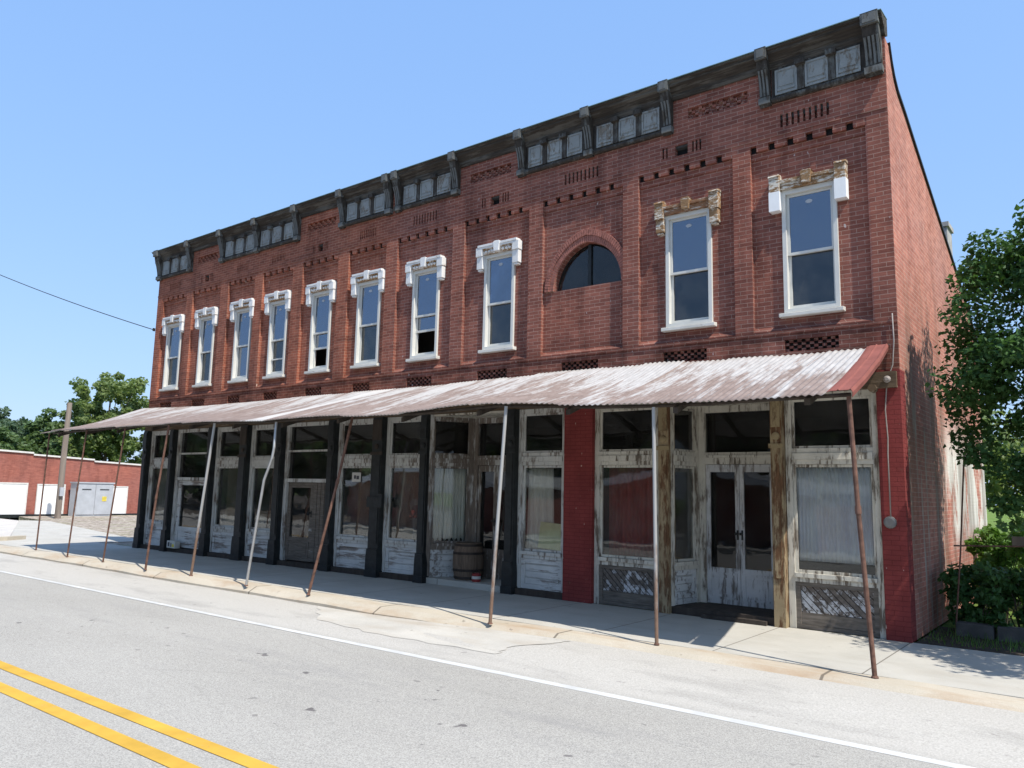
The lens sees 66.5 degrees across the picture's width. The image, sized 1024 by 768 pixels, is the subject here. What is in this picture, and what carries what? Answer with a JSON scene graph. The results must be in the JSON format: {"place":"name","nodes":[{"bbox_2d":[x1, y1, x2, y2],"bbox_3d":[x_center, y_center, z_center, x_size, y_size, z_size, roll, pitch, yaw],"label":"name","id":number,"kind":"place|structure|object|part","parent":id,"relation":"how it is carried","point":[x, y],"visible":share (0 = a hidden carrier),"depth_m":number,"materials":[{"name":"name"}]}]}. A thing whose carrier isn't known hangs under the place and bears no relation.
{"place":"outdoors","nodes":[
{"label":"outdoors","id":0,"kind":"place"},
{"bbox_2d":[0,518,18,535],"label":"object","id":1,"kind":"structure","parent":0,"point":[7,527],"depth_m":28.74,"materials":[{"name":"concrete"}]},
{"bbox_2d":[19,515,136,546],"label":"gravel lot","id":2,"kind":"structure","parent":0,"point":[123,525],"depth_m":33.25,"materials":[{"name":"beige gravel"}]},
{"bbox_2d":[54,402,71,518],"bbox_3d":[-20.892,3.629,36.371,0.380,5.552,0.280,-5,-10,38],"label":"utility pole","id":3,"kind":"object","parent":2,"relation":"on","point":[60,493],"visible":0.83,"depth_m":36.27,"materials":[{"name":"brown wood"}]},
{"bbox_2d":[0,449,140,517],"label":"brick building","id":4,"kind":"structure","parent":2,"relation":"on","point":[21,478],"depth_m":38.67,"materials":[{"name":"red brick"}]},
{"bbox_2d":[0,482,28,513],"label":"boarded window","id":5,"kind":"structure","parent":4,"relation":"in","point":[13,496],"depth_m":37.39,"materials":[{"name":"white wood"}]},
{"bbox_2d":[34,484,65,513],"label":"boarded window","id":6,"kind":"structure","parent":4,"relation":"in","point":[50,490],"depth_m":38.56,"materials":[{"name":"white wood"}]},
{"bbox_2d":[112,486,127,513],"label":"boarded window","id":7,"kind":"structure","parent":4,"relation":"in","point":[121,494],"depth_m":41.37,"materials":[{"name":"white wood"}]},
{"bbox_2d":[68,482,114,515],"bbox_3d":[-21.343,5.840,39.624,0.800,1.700,1.880,-5,-10,38],"label":"utility cabinet","id":8,"kind":"object","parent":2,"relation":"on","point":[94,498],"visible":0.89,"depth_m":39.27,"materials":[{"name":"grey metal"}]},
{"bbox_3d":[-21.321,5.777,39.053,0.058,1.490,0.840,-5,-10,38],"label":"door","id":9,"kind":"part","parent":8,"relation":"part of","materials":[{"name":"white metal"}]},
{"bbox_3d":[-20.784,5.883,39.735,0.058,1.490,0.850,-5,-10,38],"label":"door","id":10,"kind":"part","parent":8,"relation":"part of","materials":[{"name":"white metal"}]},
{"bbox_2d":[0,553,1023,767],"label":"road","id":11,"kind":"structure","parent":0,"point":[279,698],"depth_m":6.58,"materials":[{"name":"grey asphalt"}]},
{"bbox_2d":[0,682,200,767],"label":"road centre line","id":12,"kind":"object","parent":11,"relation":"on","point":[145,750],"visible":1,"depth_m":5.60,"materials":[{"name":"yellow paint"}]},
{"bbox_2d":[0,661,278,767],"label":"road centre line","id":13,"kind":"object","parent":11,"relation":"on","point":[214,748],"visible":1,"depth_m":5.84,"materials":[{"name":"yellow paint"}]},
{"bbox_2d":[315,606,566,653],"bbox_3d":[-1.425,3.077,9.940,4.568,0.083,1.030,-5,-10,38],"label":"road apron","id":14,"kind":"object","parent":11,"relation":"on","point":[489,641],"visible":1,"depth_m":9.57,"materials":[{"name":"concrete"}]},
{"bbox_2d":[0,571,974,767],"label":"road edge line","id":15,"kind":"object","parent":11,"relation":"on","point":[894,753],"visible":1,"depth_m":6.91,"materials":[{"name":"white paint"}]},
{"bbox_2d":[0,520,1023,698],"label":"pavement","id":16,"kind":"structure","parent":0,"point":[989,672],"depth_m":10.22,"materials":[{"name":"concrete"}]},
{"bbox_2d":[132,8,986,642],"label":"brick building","id":17,"kind":"structure","parent":16,"relation":"on","point":[772,200],"depth_m":12.30,"materials":[{"name":"red brick"}]},
{"bbox_2d":[1,275,154,330],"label":"overhead wire","id":18,"kind":"object","parent":17,"relation":"attached to","point":[153,329],"visible":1,"depth_m":22.65,"materials":[{"name":"black metal"}]},
{"bbox_2d":[143,430,169,545],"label":"shop window","id":19,"kind":"structure","parent":17,"relation":"in","point":[158,437],"depth_m":20.28,"materials":[{"name":"black glass"}]},
{"bbox_2d":[159,314,184,391],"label":"window","id":20,"kind":"structure","parent":17,"relation":"in","point":[174,325],"depth_m":20.56,"materials":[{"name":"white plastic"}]},
{"bbox_2d":[167,540,179,548],"bbox_3d":[-8.336,3.947,19.215,0.380,0.174,0.138,-5,-10,38],"label":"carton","id":21,"kind":"object","parent":17,"relation":"on","point":[174,544],"visible":1,"depth_m":19.13,"materials":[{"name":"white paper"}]},
{"bbox_2d":[174,480,203,548],"bbox_3d":[-7.847,3.193,19.143,1.370,1.630,0.062,-5,-10,38],"label":"door","id":22,"kind":"structure","parent":17,"relation":"in","point":[189,492],"depth_m":19.23,"materials":[{"name":"paint"}]},
{"bbox_2d":[170,428,208,539],"bbox_3d":[-7.848,2.567,19.210,1.580,2.928,0.130,-5,-10,38],"label":"doorway","id":23,"kind":"structure","parent":17,"relation":"in","point":[192,443],"depth_m":19.47,"materials":[{"name":"black glass"}]},
{"bbox_2d":[192,306,218,387],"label":"window","id":24,"kind":"structure","parent":17,"relation":"in","point":[206,319],"depth_m":19.59,"materials":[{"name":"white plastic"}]},
{"bbox_2d":[209,427,239,553],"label":"shop window","id":25,"kind":"structure","parent":17,"relation":"in","point":[227,448],"depth_m":18.34,"materials":[{"name":"white paint"}]},
{"bbox_2d":[227,298,254,383],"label":"window","id":26,"kind":"structure","parent":17,"relation":"in","point":[241,311],"depth_m":18.63,"materials":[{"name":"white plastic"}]},
{"bbox_2d":[244,424,274,557],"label":"shop window","id":27,"kind":"structure","parent":17,"relation":"in","point":[262,435],"depth_m":17.51,"materials":[{"name":"white paint"}]},
{"bbox_2d":[262,290,291,379],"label":"window","id":28,"kind":"structure","parent":17,"relation":"in","point":[278,303],"depth_m":17.78,"materials":[{"name":"white wood"}]},
{"bbox_2d":[284,482,313,561],"bbox_3d":[-4.517,2.905,16.522,0.865,1.630,0.135,-5,-10,38],"label":"door","id":29,"kind":"structure","parent":17,"relation":"in","point":[300,494],"depth_m":16.55,"materials":[{"name":"grey glass"}]},
{"bbox_2d":[280,421,328,559],"bbox_3d":[-4.304,2.267,16.470,1.560,2.928,0.130,-5,-10,38],"label":"doorway","id":30,"kind":"structure","parent":17,"relation":"in","point":[306,442],"depth_m":16.70,"materials":[{"name":"white paint"}]},
{"bbox_2d":[304,279,336,374],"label":"window","id":31,"kind":"structure","parent":17,"relation":"in","point":[320,295],"depth_m":16.86,"materials":[{"name":"white wood"}]},
{"bbox_2d":[333,418,372,569],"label":"shop window","id":32,"kind":"structure","parent":17,"relation":"in","point":[351,511],"depth_m":15.56,"materials":[{"name":"white paint"}]},
{"bbox_2d":[352,472,360,481],"bbox_3d":[-3.102,1.857,15.563,0.260,0.185,0.006,-5,-10,38],"label":"paper notice","id":33,"kind":"object","parent":17,"relation":"attached to","point":[356,476],"visible":1,"depth_m":15.56,"materials":[{"name":"white paper"}]},
{"bbox_2d":[350,268,385,368],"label":"window","id":34,"kind":"structure","parent":17,"relation":"in","point":[368,286],"depth_m":15.92,"materials":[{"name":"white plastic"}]},
{"bbox_2d":[382,416,420,574],"bbox_3d":[-2.020,2.070,14.678,1.020,2.928,0.130,-5,-10,38],"label":"shop window","id":35,"kind":"structure","parent":17,"relation":"in","point":[403,438],"depth_m":14.73,"materials":[{"name":"white paint"}]},
{"bbox_2d":[405,255,445,362],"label":"window","id":36,"kind":"structure","parent":17,"relation":"in","point":[425,274],"depth_m":14.94,"materials":[{"name":"white wood"}]},
{"bbox_2d":[432,468,465,540],"bbox_3d":[-1.163,2.227,14.402,0.618,1.320,0.030,4,-8,-19],"label":"curtain","id":37,"kind":"object","parent":17,"relation":"hanging from","point":[449,505],"visible":0.99,"depth_m":14.40,"materials":[{"name":"white fabric"}]},
{"bbox_2d":[426,415,474,576],"bbox_3d":[-1.136,2.046,14.364,0.854,2.928,0.130,4,-8,-19],"label":"shop window","id":38,"kind":"structure","parent":17,"relation":"in","point":[452,439],"depth_m":14.41,"materials":[{"name":"paint"}]},
{"bbox_2d":[35,343,888,678],"bbox_3d":[-3.485,1.694,14.123,19.114,3.665,2.557,-5,-10,38],"label":"metal awning","id":39,"kind":"object","parent":17,"relation":"attached to","point":[681,385],"visible":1,"depth_m":10.76,"materials":[{"name":"grey metal"}]},
{"bbox_2d":[453,541,483,580],"bbox_3d":[-0.779,3.143,13.888,0.550,0.640,0.548,-5,-10,38],"label":"wooden barrel","id":40,"kind":"object","parent":17,"relation":"on","point":[468,558],"visible":0.91,"depth_m":13.67,"materials":[{"name":"brown wood"}]},
{"bbox_2d":[472,569,480,581],"bbox_3d":[-0.616,3.305,13.491,0.163,0.218,0.158,-5,-10,38],"label":"red can","id":41,"kind":"object","parent":17,"relation":"on","point":[476,577],"visible":1,"depth_m":13.43,"materials":[{"name":"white metal"}]},
{"bbox_2d":[477,466,496,577],"bbox_3d":[-0.480,2.498,14.231,0.433,2.015,0.135,-5,-10,38],"label":"door","id":42,"kind":"structure","parent":17,"relation":"in","point":[487,477],"depth_m":14.27,"materials":[{"name":"paint"}]},
{"bbox_2d":[472,417,506,541],"bbox_3d":[-0.280,2.054,14.178,1.100,2.899,0.160,-5,-10,38],"label":"doorway","id":43,"kind":"structure","parent":17,"relation":"in","point":[488,431],"depth_m":14.43,"materials":[{"name":"glass"}]},
{"bbox_2d":[476,237,522,353],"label":"window","id":44,"kind":"structure","parent":17,"relation":"in","point":[498,260],"depth_m":13.82,"materials":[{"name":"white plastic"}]},
{"bbox_2d":[494,466,505,578],"bbox_3d":[-0.132,2.469,13.962,0.433,2.015,0.135,-5,-10,38],"label":"door","id":45,"kind":"structure","parent":17,"relation":"in","point":[500,549],"depth_m":14.04,"materials":[{"name":"paint"}]},
{"bbox_2d":[526,468,553,549],"bbox_3d":[0.473,2.053,12.883,0.551,1.340,0.030,-5,-10,38],"label":"curtain","id":46,"kind":"object","parent":17,"relation":"hanging from","point":[541,497],"visible":0.83,"depth_m":12.91,"materials":[{"name":"white fabric"}]},
{"bbox_2d":[517,408,564,592],"bbox_3d":[0.502,1.857,12.728,0.970,2.928,0.130,-5,-10,38],"label":"shop window","id":47,"kind":"structure","parent":17,"relation":"in","point":[541,431],"depth_m":12.78,"materials":[{"name":"white paint"}]},
{"bbox_2d":[538,522,560,550],"bbox_3d":[0.655,2.459,12.598,0.548,0.456,0.052,-5,-10,38],"label":"card panel","id":48,"kind":"object","parent":17,"relation":"in","point":[549,535],"visible":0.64,"depth_m":12.62,"materials":[{"name":"beige cardboard"}]},
{"bbox_2d":[545,228,622,292],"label":"arched window","id":49,"kind":"structure","parent":17,"relation":"in","point":[594,264],"depth_m":12.79,"materials":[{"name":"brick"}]},
{"bbox_2d":[594,403,658,610],"bbox_3d":[1.746,1.801,11.759,1.135,3.028,0.130,-5,-10,38],"label":"shop window","id":50,"kind":"structure","parent":17,"relation":"in","point":[623,436],"depth_m":11.82,"materials":[{"name":"beige paint"}]},
{"bbox_2d":[609,468,653,557],"bbox_3d":[1.870,1.950,11.916,0.892,1.340,0.030,-5,-10,38],"label":"curtain","id":51,"kind":"object","parent":17,"relation":"hanging from","point":[630,511],"visible":0.78,"depth_m":11.95,"materials":[{"name":"red fabric"}]},
{"bbox_2d":[670,402,700,605],"bbox_3d":[2.534,1.733,11.510,0.728,2.928,0.130,9,-11,-43],"label":"shop window","id":52,"kind":"structure","parent":17,"relation":"in","point":[685,499],"depth_m":11.53,"materials":[{"name":"beige paint"}]},
{"bbox_2d":[653,188,720,332],"bbox_3d":[2.617,-1.802,11.580,1.040,2.025,0.235,-5,-10,38],"label":"window","id":53,"kind":"structure","parent":17,"relation":"in","point":[686,225],"depth_m":11.61,"materials":[{"name":"white plastic"}]},
{"bbox_2d":[706,465,741,605],"bbox_3d":[3.094,2.196,11.468,0.508,2.015,0.135,-5,-10,38],"label":"door","id":54,"kind":"structure","parent":17,"relation":"in","point":[722,481],"depth_m":11.49,"materials":[{"name":"paint"}]},
{"bbox_2d":[699,403,770,602],"bbox_3d":[3.324,1.749,11.392,1.250,2.899,0.160,-5,-10,38],"label":"doorway","id":55,"kind":"structure","parent":17,"relation":"in","point":[729,434],"depth_m":11.59,"materials":[{"name":"beige paint"}]},
{"bbox_2d":[739,464,773,608],"bbox_3d":[3.501,2.161,11.153,0.508,2.015,0.135,-5,-10,38],"label":"door","id":56,"kind":"structure","parent":17,"relation":"in","point":[757,586],"depth_m":11.19,"materials":[{"name":"paint"}]},
{"bbox_2d":[768,159,848,318],"bbox_3d":[4.009,-1.920,10.504,1.035,2.025,0.235,-5,-10,38],"label":"window","id":57,"kind":"structure","parent":17,"relation":"in","point":[807,202],"depth_m":10.53,"materials":[{"name":"white plastic"}]},
{"bbox_2d":[784,389,885,638],"bbox_3d":[4.097,1.602,9.942,1.160,3.028,0.130,-5,-10,38],"label":"shop window","id":58,"kind":"structure","parent":17,"relation":"in","point":[817,433],"depth_m":9.94,"materials":[{"name":"beige paint"}]},
{"bbox_2d":[797,467,874,564],"bbox_3d":[4.125,1.666,9.971,0.955,1.210,0.034,-5,-10,38],"label":"curtain","id":59,"kind":"object","parent":17,"relation":"hanging from","point":[827,526],"visible":0.9,"depth_m":9.98,"materials":[{"name":"white fabric"}]},
{"bbox_2d":[0,0,1023,493],"label":"sky","id":60,"kind":"structure","parent":0,"point":[130,130],"materials":[{"name":"blue"}]},
{"bbox_2d":[1,507,1023,642],"bbox_3d":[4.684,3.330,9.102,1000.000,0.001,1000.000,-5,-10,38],"label":"ground","id":61,"kind":"structure","parent":0,"point":[991,516],"depth_m":73.13,"materials":[{"name":"green plant"}]},
{"bbox_2d":[0,426,30,451],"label":"background tree","id":62,"kind":"object","parent":61,"relation":"on","point":[9,440],"visible":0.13,"depth_m":54.20,"materials":[{"name":"green plant"}]},
{"bbox_2d":[0,406,44,444],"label":"background tree","id":63,"kind":"object","parent":61,"relation":"on","point":[16,426],"visible":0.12,"depth_m":59.81,"materials":[{"name":"green plant"}]},
{"bbox_2d":[18,407,87,457],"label":"background tree","id":64,"kind":"object","parent":61,"relation":"on","point":[36,441],"visible":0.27,"depth_m":58.14,"materials":[{"name":"green plant"}]},
{"bbox_2d":[55,371,149,463],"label":"background tree","id":65,"kind":"object","parent":61,"relation":"on","point":[107,444],"visible":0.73,"depth_m":57.42,"materials":[{"name":"green plant"}]},
{"bbox_2d":[0,535,1023,712],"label":"curb","id":66,"kind":"structure","parent":61,"relation":"on","point":[360,605],"depth_m":9.70,"materials":[{"name":"concrete"}]},
{"bbox_2d":[941,524,1023,632],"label":"lawn","id":67,"kind":"structure","parent":0,"point":[949,624],"depth_m":11.23,"materials":[{"name":"green plant"}]},
{"bbox_2d":[916,627,1023,655],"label":"soil bed","id":68,"kind":"object","parent":67,"relation":"on","point":[949,641],"visible":0.6,"depth_m":9.16,"materials":[{"name":"brown soil"}]},
{"bbox_2d":[919,623,1023,651],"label":"ground weeds","id":69,"kind":"object","parent":68,"relation":"on","point":[1015,646],"visible":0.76,"depth_m":9.17,"materials":[{"name":"green plant"}]},
{"bbox_2d":[937,560,1013,631],"bbox_3d":[5.898,2.719,9.965,0.872,0.953,0.966,-5,-10,38],"label":"shrub","id":70,"kind":"object","parent":68,"relation":"on","point":[986,593],"visible":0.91,"depth_m":9.87,"materials":[{"name":"green plant"}]},
{"bbox_2d":[956,621,996,639],"bbox_3d":[5.716,3.035,9.618,0.410,0.168,0.180,-5,-10,40],"label":"concrete block","id":71,"kind":"object","parent":68,"relation":"on","point":[974,629],"depth_m":9.55,"materials":[{"name":"grey concrete"}]},
{"bbox_2d":[954,456,1023,632],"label":"pipe frame","id":72,"kind":"object","parent":68,"relation":"on","point":[960,545],"visible":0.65,"depth_m":9.77,"materials":[{"name":"grey metal"}]},
{"bbox_2d":[997,625,1023,643],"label":"concrete block","id":73,"kind":"object","parent":68,"relation":"on","point":[1013,633],"depth_m":9.30,"materials":[{"name":"grey concrete"}]},
{"bbox_2d":[924,199,1023,517],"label":"maple tree","id":74,"kind":"object","parent":67,"relation":"on","point":[1001,350],"visible":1,"depth_m":9.56,"materials":[{"name":"green plant"}]},
{"bbox_2d":[964,523,1023,623],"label":"shrub","id":75,"kind":"object","parent":67,"relation":"on","point":[996,556],"visible":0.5,"depth_m":10.85,"materials":[{"name":"green plant"}]},
{"bbox_2d":[974,527,1020,604],"bbox_3d":[8.328,3.018,12.961,1.196,1.284,1.178,-5,-10,38],"label":"shrub","id":76,"kind":"object","parent":67,"relation":"on","point":[977,530],"visible":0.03,"depth_m":13.18,"materials":[{"name":"green plant"}]},
{"bbox_2d":[980,408,1023,533],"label":"garden tree","id":77,"kind":"object","parent":67,"relation":"on","point":[992,486],"visible":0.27,"depth_m":36.29,"materials":[{"name":"green plant"}]},
{"bbox_2d":[990,566,1023,626],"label":"shrub","id":78,"kind":"object","parent":67,"relation":"on","point":[1014,577],"visible":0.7,"depth_m":9.88,"materials":[{"name":"green plant"}]},
{"bbox_2d":[1012,536,1023,545],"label":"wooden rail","id":79,"kind":"object","parent":67,"relation":"on","point":[1017,541],"visible":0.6,"depth_m":10.28,"materials":[{"name":"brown wood"}]}
]}

